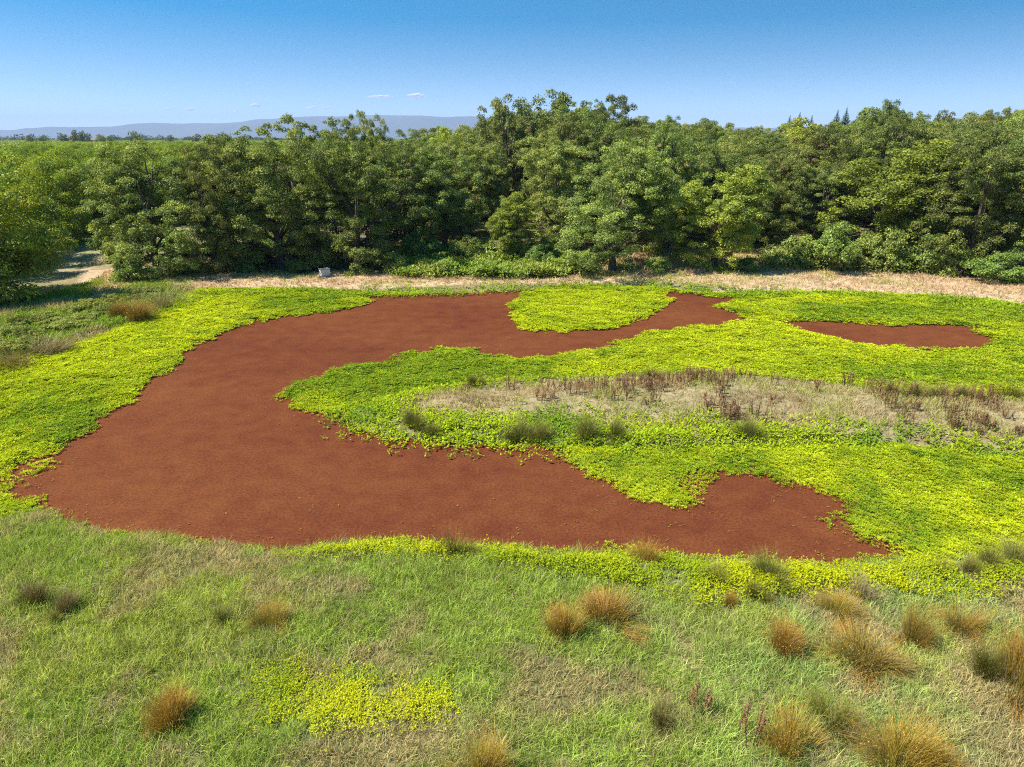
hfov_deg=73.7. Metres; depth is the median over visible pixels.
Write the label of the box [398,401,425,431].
rush tussock
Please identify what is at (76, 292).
bank grass
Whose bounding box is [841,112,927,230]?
wood tree
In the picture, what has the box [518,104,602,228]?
wood tree
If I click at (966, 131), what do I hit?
wood tree
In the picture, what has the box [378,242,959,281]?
verge undergrowth
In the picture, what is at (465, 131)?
wood tree
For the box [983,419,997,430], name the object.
dock stalk
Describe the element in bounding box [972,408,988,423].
dock stalk
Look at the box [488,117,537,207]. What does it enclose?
wood tree
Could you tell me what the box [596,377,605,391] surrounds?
dock stalk
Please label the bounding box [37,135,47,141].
distant tree
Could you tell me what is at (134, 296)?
bramble
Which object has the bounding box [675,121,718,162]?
wood tree
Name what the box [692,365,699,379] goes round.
dock stalk
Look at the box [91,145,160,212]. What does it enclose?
orchard tree
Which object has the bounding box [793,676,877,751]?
rush tussock
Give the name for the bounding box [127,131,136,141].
distant tree
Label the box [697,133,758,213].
wood tree
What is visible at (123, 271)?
shrub
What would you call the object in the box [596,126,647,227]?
wood tree
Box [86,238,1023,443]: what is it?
dry straw
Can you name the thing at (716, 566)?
rush tussock
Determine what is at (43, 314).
bramble
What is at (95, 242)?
shrub
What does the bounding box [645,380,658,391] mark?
dock stalk
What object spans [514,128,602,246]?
oak tree
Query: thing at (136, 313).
rush tussock
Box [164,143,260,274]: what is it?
oak tree
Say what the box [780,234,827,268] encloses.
shrub
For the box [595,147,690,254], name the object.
oak tree
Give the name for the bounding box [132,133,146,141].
distant tree
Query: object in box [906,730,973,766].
rush tussock
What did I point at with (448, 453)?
loose weed scraps
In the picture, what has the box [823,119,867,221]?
wood tree
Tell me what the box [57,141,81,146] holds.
orchard tree
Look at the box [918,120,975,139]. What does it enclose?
wood tree
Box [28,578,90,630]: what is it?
rush tussock
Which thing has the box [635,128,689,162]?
wood tree
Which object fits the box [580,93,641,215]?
tall tree
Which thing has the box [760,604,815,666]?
rush tussock
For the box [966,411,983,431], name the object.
dock stalk
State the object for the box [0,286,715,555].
floating weed mat
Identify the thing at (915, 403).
dock stalk
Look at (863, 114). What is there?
wood tree
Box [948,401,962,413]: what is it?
dock stalk
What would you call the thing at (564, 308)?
floating weed mat
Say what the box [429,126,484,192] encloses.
wood tree
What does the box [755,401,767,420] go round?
dock stalk
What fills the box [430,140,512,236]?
wood tree
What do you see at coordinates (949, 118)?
wood tree
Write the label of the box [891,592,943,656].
rush tussock
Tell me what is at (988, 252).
shrub
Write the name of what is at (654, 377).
dock stalk
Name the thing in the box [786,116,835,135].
wood tree
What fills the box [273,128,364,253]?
oak tree
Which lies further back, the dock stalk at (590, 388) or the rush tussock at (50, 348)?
the rush tussock at (50, 348)
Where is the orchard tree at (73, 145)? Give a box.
[66,143,98,151]
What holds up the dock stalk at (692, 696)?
on the ground at (84, 262)
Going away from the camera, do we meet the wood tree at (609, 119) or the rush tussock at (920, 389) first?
the rush tussock at (920, 389)
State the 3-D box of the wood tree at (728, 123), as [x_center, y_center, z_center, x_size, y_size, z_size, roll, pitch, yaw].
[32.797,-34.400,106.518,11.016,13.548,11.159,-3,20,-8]
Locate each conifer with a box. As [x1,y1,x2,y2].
[833,111,840,124]
[839,107,850,125]
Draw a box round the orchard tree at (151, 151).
[139,147,162,163]
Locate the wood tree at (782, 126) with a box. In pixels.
[775,122,818,134]
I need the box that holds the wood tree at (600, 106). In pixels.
[587,98,615,124]
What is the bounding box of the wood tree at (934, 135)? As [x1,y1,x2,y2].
[889,131,969,231]
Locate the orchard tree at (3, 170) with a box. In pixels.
[0,165,68,263]
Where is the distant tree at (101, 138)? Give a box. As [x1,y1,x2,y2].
[94,134,105,141]
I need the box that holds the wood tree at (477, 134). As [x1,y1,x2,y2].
[466,129,493,207]
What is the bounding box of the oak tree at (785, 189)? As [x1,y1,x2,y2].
[728,143,823,246]
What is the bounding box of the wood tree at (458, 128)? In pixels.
[454,124,480,143]
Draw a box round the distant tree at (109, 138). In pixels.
[106,135,115,140]
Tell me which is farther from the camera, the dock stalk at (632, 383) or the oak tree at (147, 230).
the oak tree at (147, 230)
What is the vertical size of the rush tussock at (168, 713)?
1.208 m
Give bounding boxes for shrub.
[85,228,118,256]
[105,238,158,259]
[107,254,152,282]
[156,234,197,255]
[168,257,201,275]
[195,236,253,262]
[244,238,293,260]
[269,225,321,257]
[287,260,311,272]
[332,240,353,257]
[350,240,378,261]
[382,252,410,274]
[399,224,441,255]
[447,234,482,257]
[471,235,525,254]
[525,240,556,260]
[526,235,562,251]
[644,256,671,273]
[731,257,759,272]
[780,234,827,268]
[813,220,860,270]
[855,224,907,268]
[895,233,948,274]
[901,237,955,257]
[931,244,975,277]
[953,239,994,255]
[963,251,1023,284]
[976,235,1023,261]
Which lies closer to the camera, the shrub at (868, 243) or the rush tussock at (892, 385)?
the rush tussock at (892, 385)
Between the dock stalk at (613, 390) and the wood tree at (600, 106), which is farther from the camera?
the wood tree at (600, 106)
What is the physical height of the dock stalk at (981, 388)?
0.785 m
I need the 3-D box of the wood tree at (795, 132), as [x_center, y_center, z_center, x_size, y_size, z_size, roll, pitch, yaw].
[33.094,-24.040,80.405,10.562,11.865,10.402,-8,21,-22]
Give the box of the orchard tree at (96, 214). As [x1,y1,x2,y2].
[8,152,120,237]
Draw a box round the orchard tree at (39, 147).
[24,142,54,156]
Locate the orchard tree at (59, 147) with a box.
[38,143,82,151]
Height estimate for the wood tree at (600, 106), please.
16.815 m
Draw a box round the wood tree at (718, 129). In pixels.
[699,118,743,139]
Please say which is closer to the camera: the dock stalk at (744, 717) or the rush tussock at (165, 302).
the dock stalk at (744, 717)
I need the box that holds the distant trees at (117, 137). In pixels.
[0,134,406,140]
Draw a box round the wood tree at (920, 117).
[911,114,925,126]
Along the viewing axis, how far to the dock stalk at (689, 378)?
30.22 m
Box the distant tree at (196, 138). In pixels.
[191,134,200,141]
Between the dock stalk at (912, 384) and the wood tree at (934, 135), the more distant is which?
the wood tree at (934, 135)
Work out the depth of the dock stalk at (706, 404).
27.87 m
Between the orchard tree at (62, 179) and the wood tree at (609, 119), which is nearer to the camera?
the orchard tree at (62, 179)
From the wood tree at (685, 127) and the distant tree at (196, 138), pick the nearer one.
the wood tree at (685, 127)
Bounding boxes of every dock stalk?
[506,374,515,389]
[507,380,515,388]
[536,386,545,396]
[539,375,550,391]
[550,378,562,389]
[550,388,554,398]
[562,376,571,389]
[564,382,571,393]
[575,380,583,392]
[583,373,594,385]
[583,382,592,397]
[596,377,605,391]
[597,373,607,386]
[605,387,615,399]
[615,373,626,387]
[618,374,630,391]
[623,377,635,395]
[641,395,653,407]
[642,375,656,387]
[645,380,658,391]
[650,392,661,401]
[651,369,661,384]
[658,373,670,387]
[668,370,678,381]
[682,375,691,386]
[688,677,712,712]
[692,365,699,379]
[700,368,704,383]
[705,396,713,408]
[713,371,722,386]
[715,382,723,396]
[718,394,726,403]
[720,402,726,417]
[722,408,736,419]
[723,368,734,381]
[725,402,737,417]
[729,401,741,419]
[731,398,744,405]
[737,695,766,748]
[748,398,761,415]
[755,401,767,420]
[770,372,780,385]
[770,392,776,403]
[842,371,852,387]
[847,371,854,384]
[863,378,875,389]
[868,378,882,391]
[870,385,880,396]
[879,377,885,395]
[880,386,892,403]
[884,392,896,408]
[891,385,899,405]
[894,400,908,412]
[901,382,913,397]
[902,409,916,423]
[904,380,918,396]
[906,397,921,411]
[913,398,921,409]
[937,392,951,408]
[943,401,957,419]
[946,408,960,424]
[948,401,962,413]
[950,417,964,431]
[951,387,958,400]
[952,412,959,430]
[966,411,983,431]
[967,389,983,401]
[972,383,984,398]
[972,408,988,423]
[974,408,988,426]
[975,425,983,433]
[977,389,985,402]
[977,389,989,400]
[978,410,990,427]
[981,396,995,405]
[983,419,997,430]
[986,384,995,400]
[986,398,1002,410]
[988,385,1001,399]
[1002,409,1014,420]
[1014,424,1023,436]
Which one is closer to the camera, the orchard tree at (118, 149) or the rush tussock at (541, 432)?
the rush tussock at (541, 432)
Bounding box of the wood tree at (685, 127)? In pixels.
[674,123,707,149]
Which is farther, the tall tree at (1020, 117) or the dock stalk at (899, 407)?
the tall tree at (1020, 117)
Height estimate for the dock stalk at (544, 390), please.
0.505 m
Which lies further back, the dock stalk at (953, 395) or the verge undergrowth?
the verge undergrowth
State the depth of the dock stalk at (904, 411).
26.59 m
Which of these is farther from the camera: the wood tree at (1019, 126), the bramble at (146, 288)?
the wood tree at (1019, 126)
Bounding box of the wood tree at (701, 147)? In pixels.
[640,131,723,235]
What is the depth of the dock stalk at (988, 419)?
26.45 m
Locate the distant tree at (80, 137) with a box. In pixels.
[76,130,85,142]
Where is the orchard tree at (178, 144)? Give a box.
[159,143,183,150]
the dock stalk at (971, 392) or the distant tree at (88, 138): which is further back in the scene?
the distant tree at (88, 138)
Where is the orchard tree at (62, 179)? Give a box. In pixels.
[0,147,97,244]
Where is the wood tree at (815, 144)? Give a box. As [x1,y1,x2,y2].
[773,123,882,232]
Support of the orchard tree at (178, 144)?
on the ground at (84, 262)
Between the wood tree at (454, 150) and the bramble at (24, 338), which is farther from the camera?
the wood tree at (454, 150)
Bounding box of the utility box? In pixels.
[319,268,329,276]
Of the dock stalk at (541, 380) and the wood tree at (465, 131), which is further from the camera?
the wood tree at (465, 131)
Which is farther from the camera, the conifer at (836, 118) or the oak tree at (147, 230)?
the conifer at (836, 118)
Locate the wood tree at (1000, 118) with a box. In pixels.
[965,107,1018,130]
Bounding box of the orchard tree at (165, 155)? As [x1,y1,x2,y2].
[144,146,204,197]
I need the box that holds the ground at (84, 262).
[0,138,1023,766]
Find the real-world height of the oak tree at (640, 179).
10.991 m
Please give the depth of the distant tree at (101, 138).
635.90 m
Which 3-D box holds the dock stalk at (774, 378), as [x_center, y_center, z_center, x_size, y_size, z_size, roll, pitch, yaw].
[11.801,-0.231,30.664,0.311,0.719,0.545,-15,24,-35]
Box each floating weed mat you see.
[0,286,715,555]
[270,290,1023,419]
[504,284,678,332]
[545,439,1023,567]
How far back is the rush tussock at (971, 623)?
15.71 m
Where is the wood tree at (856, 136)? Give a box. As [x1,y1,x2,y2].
[823,123,902,221]
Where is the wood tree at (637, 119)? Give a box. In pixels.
[625,115,648,132]
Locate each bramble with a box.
[0,321,28,336]
[0,332,47,349]
[0,338,26,351]
[3,312,35,324]
[9,326,47,336]
[22,310,64,323]
[36,316,86,330]
[54,310,101,321]
[57,301,88,313]
[79,298,109,307]
[86,304,111,315]
[100,293,123,301]
[122,292,149,300]
[125,283,166,295]
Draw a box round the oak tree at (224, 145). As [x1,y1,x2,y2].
[184,132,292,243]
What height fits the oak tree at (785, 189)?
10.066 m
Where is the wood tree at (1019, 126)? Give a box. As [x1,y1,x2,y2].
[969,119,1023,236]
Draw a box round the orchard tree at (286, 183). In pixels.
[272,159,310,221]
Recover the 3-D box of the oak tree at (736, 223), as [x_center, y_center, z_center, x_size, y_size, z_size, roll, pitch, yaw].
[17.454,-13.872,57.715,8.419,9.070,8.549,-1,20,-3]
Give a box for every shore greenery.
[115,276,1023,324]
[224,534,1023,753]
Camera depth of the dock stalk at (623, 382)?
29.73 m
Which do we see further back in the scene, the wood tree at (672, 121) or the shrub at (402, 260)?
the wood tree at (672, 121)
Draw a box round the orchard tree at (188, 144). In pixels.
[177,142,207,154]
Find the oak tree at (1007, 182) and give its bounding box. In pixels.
[972,138,1023,253]
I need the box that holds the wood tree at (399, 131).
[392,128,429,144]
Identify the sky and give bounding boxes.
[0,0,1023,129]
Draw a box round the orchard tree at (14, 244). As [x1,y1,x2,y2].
[0,165,78,306]
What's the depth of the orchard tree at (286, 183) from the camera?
83.21 m
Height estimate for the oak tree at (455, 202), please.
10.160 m
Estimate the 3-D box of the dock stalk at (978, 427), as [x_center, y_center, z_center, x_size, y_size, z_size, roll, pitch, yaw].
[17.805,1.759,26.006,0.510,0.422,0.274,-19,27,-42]
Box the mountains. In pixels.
[0,115,782,137]
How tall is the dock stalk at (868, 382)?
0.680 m
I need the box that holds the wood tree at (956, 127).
[935,122,973,131]
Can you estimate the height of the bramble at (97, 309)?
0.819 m
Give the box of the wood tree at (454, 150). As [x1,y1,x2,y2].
[426,134,472,226]
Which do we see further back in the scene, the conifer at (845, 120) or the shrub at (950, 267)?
the conifer at (845, 120)
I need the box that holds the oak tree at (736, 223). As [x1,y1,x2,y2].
[669,164,776,274]
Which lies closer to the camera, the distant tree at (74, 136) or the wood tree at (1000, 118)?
the wood tree at (1000, 118)
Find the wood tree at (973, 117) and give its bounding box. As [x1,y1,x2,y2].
[952,111,1002,131]
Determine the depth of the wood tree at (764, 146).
75.06 m
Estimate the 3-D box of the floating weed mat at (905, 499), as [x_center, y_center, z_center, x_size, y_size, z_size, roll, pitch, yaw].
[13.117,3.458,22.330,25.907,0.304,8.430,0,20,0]
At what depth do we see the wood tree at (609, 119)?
90.01 m
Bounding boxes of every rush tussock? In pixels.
[0,340,45,375]
[1,329,85,363]
[2,571,55,612]
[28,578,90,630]
[101,296,134,315]
[117,296,161,322]
[129,282,178,311]
[129,671,204,744]
[155,284,192,303]
[204,599,239,629]
[240,587,299,637]
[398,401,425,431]
[416,416,448,437]
[426,521,483,565]
[440,714,518,766]
[463,370,490,387]
[493,410,547,444]
[519,415,560,445]
[534,593,590,649]
[563,407,607,443]
[571,575,653,646]
[602,408,635,443]
[623,534,666,564]
[632,363,671,379]
[635,683,679,742]
[693,557,734,591]
[723,586,738,608]
[725,414,772,440]
[733,540,805,599]
[738,574,778,603]
[742,689,840,766]
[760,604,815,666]
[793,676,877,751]
[802,609,937,692]
[807,578,870,629]
[812,705,884,762]
[838,688,973,766]
[845,560,896,603]
[872,377,903,395]
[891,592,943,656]
[900,377,937,400]
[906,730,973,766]
[918,378,956,398]
[929,556,953,574]
[929,594,998,649]
[949,378,982,398]
[958,551,992,578]
[958,633,1019,689]
[966,539,1010,574]
[978,595,1023,731]
[981,372,1023,401]
[986,529,1023,568]
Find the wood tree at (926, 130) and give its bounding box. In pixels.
[886,110,952,173]
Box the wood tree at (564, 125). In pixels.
[520,110,592,225]
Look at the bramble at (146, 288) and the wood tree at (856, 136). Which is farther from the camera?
the wood tree at (856, 136)
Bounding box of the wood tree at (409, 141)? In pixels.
[383,139,419,148]
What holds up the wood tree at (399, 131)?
on the ground at (84, 262)
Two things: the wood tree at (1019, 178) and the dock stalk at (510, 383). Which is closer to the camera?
the dock stalk at (510, 383)
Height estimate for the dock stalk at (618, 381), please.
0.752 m
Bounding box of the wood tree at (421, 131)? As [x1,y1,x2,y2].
[411,128,475,145]
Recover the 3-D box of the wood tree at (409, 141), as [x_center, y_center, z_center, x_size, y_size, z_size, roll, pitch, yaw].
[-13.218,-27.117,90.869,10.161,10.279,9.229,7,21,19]
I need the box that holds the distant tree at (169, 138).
[165,135,173,141]
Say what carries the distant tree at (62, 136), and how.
on the ground at (84, 262)
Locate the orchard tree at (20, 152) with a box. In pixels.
[3,147,33,160]
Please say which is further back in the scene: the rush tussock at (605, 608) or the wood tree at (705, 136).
the wood tree at (705, 136)
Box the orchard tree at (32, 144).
[22,141,43,148]
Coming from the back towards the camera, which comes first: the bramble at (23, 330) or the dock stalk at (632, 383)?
the bramble at (23, 330)
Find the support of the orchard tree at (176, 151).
on the ground at (84, 262)
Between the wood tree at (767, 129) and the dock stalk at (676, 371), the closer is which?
the dock stalk at (676, 371)
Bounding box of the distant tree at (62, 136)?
[57,133,68,140]
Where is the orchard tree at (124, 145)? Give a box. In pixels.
[111,141,151,149]
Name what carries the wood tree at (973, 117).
on the ground at (84, 262)
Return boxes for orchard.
[0,139,413,146]
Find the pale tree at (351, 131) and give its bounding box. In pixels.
[341,110,395,238]
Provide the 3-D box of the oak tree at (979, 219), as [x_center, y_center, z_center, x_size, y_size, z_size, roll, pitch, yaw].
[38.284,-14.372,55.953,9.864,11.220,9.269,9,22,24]
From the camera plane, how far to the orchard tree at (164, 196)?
82.21 m
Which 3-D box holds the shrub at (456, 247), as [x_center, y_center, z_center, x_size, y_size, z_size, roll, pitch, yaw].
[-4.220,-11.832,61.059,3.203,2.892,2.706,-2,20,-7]
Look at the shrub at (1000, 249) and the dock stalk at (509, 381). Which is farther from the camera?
the shrub at (1000, 249)
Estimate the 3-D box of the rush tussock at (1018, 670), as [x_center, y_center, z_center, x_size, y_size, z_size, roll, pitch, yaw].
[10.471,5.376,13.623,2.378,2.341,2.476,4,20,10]
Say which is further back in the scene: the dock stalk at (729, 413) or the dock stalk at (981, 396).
the dock stalk at (981, 396)
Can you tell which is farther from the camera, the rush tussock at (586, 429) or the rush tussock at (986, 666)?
the rush tussock at (586, 429)
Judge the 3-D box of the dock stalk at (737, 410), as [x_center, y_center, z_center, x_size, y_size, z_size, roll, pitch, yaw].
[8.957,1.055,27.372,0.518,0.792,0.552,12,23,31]
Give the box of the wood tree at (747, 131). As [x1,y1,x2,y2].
[716,126,755,155]
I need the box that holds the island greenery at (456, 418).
[318,366,1023,469]
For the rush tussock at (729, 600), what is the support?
on the ground at (84, 262)
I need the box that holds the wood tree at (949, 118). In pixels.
[933,108,976,127]
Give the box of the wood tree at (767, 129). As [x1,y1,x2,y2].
[744,125,778,133]
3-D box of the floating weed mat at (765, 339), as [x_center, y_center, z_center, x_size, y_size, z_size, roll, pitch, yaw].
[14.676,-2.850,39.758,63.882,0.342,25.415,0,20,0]
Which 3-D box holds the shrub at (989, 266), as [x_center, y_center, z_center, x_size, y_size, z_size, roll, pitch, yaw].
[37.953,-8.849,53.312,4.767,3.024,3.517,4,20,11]
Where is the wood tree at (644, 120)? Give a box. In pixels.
[625,116,652,136]
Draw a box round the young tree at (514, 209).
[485,191,553,260]
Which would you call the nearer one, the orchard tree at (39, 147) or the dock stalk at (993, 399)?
the dock stalk at (993, 399)
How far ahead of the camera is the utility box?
55.64 m
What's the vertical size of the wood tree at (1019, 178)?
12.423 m
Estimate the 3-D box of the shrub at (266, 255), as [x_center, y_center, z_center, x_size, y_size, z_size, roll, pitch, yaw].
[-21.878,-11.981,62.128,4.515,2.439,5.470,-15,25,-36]
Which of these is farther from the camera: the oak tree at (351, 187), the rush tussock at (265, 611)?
the oak tree at (351, 187)
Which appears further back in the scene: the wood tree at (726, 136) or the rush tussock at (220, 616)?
the wood tree at (726, 136)
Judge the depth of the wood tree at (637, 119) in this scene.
109.25 m
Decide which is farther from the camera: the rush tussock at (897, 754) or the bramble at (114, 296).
the bramble at (114, 296)
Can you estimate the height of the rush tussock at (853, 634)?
1.127 m
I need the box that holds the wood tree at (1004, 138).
[931,120,1023,239]
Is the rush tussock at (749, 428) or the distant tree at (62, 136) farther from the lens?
the distant tree at (62, 136)
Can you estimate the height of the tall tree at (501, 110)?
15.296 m
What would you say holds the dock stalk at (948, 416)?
on the ground at (84, 262)
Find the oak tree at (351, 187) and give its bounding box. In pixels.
[286,130,425,276]
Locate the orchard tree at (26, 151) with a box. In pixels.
[9,146,34,156]
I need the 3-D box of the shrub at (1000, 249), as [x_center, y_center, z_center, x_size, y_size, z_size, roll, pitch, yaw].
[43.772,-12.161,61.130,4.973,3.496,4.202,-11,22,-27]
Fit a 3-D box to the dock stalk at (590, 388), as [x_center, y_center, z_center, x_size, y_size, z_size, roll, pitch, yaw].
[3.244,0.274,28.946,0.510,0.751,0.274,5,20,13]
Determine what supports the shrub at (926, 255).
on the ground at (84, 262)
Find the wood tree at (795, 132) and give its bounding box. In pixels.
[766,126,830,227]
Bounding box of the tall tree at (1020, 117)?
[1001,110,1023,221]
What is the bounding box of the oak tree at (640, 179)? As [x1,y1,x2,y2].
[553,138,683,274]
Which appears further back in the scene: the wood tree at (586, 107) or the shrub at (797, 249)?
the wood tree at (586, 107)
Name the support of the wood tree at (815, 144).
on the ground at (84, 262)
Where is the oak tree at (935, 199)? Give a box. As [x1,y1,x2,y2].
[881,148,978,244]
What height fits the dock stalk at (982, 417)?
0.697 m
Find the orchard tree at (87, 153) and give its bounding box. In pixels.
[73,148,131,224]
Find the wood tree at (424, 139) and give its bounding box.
[414,125,460,147]
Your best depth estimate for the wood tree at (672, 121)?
104.14 m
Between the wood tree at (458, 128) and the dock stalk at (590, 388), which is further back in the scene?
the wood tree at (458, 128)
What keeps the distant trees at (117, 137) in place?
on the ground at (84, 262)
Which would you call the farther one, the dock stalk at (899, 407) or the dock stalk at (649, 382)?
the dock stalk at (649, 382)
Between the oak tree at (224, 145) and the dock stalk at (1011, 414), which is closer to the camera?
the dock stalk at (1011, 414)
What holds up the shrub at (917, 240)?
on the ground at (84, 262)
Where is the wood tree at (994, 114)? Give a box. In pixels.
[988,109,999,124]
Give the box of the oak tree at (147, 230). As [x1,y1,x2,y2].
[73,138,222,278]
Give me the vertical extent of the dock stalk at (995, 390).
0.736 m
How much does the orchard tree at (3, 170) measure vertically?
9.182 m
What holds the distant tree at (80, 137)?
on the ground at (84, 262)
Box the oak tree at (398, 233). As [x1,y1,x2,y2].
[361,141,449,247]
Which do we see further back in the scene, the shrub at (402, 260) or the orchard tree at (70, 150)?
the orchard tree at (70, 150)
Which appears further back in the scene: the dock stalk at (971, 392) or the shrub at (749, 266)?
the shrub at (749, 266)
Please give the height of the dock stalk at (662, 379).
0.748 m
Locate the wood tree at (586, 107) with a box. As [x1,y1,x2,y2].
[576,105,608,124]
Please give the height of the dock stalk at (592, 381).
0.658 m
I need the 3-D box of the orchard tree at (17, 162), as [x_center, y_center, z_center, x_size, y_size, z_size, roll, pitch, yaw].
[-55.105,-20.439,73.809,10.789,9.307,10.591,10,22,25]
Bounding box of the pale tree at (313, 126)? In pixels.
[308,116,357,238]
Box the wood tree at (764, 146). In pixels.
[701,129,794,210]
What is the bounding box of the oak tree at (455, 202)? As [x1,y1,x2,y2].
[394,144,487,250]
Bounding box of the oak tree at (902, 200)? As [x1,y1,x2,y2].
[813,138,975,265]
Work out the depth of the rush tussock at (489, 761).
11.91 m
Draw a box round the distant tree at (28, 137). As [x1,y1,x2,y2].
[25,134,37,141]
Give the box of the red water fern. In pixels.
[0,288,999,567]
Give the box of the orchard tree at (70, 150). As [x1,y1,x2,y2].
[55,146,95,167]
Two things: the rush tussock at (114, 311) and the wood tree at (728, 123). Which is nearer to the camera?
the rush tussock at (114, 311)
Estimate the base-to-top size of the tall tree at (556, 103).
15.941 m
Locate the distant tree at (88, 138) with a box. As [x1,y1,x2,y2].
[83,132,91,141]
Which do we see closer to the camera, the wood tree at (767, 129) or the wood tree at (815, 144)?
the wood tree at (815, 144)
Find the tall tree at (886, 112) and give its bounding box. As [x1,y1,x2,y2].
[848,99,912,225]
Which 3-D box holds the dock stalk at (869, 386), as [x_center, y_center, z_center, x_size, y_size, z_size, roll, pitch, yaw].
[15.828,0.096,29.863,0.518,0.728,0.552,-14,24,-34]
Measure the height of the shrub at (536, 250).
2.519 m
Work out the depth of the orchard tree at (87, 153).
77.95 m
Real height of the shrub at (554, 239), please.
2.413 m
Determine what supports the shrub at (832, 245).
on the ground at (84, 262)
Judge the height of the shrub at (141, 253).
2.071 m
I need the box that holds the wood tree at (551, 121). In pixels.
[541,103,573,129]
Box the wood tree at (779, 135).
[754,129,802,201]
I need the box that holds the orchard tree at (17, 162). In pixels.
[0,154,55,208]
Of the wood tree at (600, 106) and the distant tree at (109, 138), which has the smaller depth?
the wood tree at (600, 106)
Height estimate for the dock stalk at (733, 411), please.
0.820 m
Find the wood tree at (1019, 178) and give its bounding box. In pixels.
[990,132,1023,222]
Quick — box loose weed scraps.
[10,293,981,558]
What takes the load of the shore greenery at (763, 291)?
on the ground at (84, 262)
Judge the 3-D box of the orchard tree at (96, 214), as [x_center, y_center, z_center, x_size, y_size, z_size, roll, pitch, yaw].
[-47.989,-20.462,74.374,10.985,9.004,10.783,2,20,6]
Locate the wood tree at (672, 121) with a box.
[659,115,685,132]
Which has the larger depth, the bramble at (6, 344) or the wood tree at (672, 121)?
the wood tree at (672, 121)
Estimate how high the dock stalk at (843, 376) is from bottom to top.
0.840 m
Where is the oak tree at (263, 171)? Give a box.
[192,125,343,271]
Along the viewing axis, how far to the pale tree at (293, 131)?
67.12 m
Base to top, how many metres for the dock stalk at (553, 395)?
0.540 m
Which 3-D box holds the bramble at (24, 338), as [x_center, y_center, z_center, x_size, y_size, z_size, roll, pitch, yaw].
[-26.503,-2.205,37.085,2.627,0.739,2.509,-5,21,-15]
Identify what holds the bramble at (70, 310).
on the ground at (84, 262)
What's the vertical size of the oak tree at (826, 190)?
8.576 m
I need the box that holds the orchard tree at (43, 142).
[19,141,50,147]
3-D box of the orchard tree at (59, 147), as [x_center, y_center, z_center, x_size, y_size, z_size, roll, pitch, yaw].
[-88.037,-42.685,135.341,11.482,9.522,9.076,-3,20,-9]
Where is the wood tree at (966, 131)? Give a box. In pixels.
[940,124,1007,141]
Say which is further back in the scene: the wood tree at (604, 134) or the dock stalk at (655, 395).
the wood tree at (604, 134)
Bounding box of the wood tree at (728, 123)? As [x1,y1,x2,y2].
[696,117,742,134]
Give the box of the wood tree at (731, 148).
[707,133,762,228]
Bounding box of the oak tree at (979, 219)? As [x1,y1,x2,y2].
[909,135,1023,279]
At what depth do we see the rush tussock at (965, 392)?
29.62 m
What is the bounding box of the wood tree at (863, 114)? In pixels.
[848,106,913,216]
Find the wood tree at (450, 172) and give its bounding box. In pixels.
[374,137,473,233]
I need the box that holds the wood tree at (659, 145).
[624,121,719,245]
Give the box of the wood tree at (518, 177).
[469,119,530,218]
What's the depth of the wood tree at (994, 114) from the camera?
117.32 m
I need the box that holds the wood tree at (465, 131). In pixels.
[428,124,488,171]
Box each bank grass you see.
[0,268,200,361]
[0,505,1023,766]
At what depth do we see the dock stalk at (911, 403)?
27.63 m
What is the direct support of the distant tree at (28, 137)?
on the ground at (84, 262)
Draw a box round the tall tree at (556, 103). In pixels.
[502,89,590,224]
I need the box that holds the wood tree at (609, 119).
[593,112,632,137]
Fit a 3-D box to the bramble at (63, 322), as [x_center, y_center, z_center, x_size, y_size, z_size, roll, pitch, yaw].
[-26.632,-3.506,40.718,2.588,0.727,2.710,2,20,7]
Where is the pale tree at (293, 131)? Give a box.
[255,112,314,216]
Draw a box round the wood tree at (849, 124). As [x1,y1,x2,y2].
[822,120,854,161]
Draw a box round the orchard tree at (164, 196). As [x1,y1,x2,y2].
[122,156,193,224]
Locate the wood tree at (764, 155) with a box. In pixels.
[746,130,776,206]
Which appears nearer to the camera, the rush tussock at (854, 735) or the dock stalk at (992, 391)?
the rush tussock at (854, 735)
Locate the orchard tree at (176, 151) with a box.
[148,144,190,161]
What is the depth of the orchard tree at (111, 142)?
140.96 m
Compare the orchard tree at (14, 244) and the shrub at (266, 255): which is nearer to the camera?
the orchard tree at (14, 244)
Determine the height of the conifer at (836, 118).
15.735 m
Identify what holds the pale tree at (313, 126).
on the ground at (84, 262)
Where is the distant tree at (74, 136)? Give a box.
[70,130,77,141]
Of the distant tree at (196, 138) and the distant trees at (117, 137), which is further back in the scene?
the distant trees at (117, 137)
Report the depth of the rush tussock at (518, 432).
25.99 m
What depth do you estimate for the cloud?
22012.76 m
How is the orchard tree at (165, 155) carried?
on the ground at (84, 262)
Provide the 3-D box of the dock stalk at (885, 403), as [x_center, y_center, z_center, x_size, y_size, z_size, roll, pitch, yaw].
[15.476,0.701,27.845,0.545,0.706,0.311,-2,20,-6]
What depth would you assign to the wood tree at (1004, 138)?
64.32 m
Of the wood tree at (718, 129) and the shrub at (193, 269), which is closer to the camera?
the shrub at (193, 269)
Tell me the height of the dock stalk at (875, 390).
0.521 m
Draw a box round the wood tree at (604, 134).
[544,110,642,233]
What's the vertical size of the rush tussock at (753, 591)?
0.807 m
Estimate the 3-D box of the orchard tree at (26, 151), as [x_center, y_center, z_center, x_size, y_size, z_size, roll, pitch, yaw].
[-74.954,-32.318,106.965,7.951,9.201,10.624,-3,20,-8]
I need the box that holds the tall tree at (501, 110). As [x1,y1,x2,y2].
[473,93,537,198]
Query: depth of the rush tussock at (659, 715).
13.10 m
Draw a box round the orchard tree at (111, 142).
[97,141,125,147]
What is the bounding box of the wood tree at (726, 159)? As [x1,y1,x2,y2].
[688,143,783,247]
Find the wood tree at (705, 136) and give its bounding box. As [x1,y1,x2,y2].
[638,120,712,167]
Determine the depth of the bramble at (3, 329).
39.01 m
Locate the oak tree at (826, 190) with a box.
[780,161,861,246]

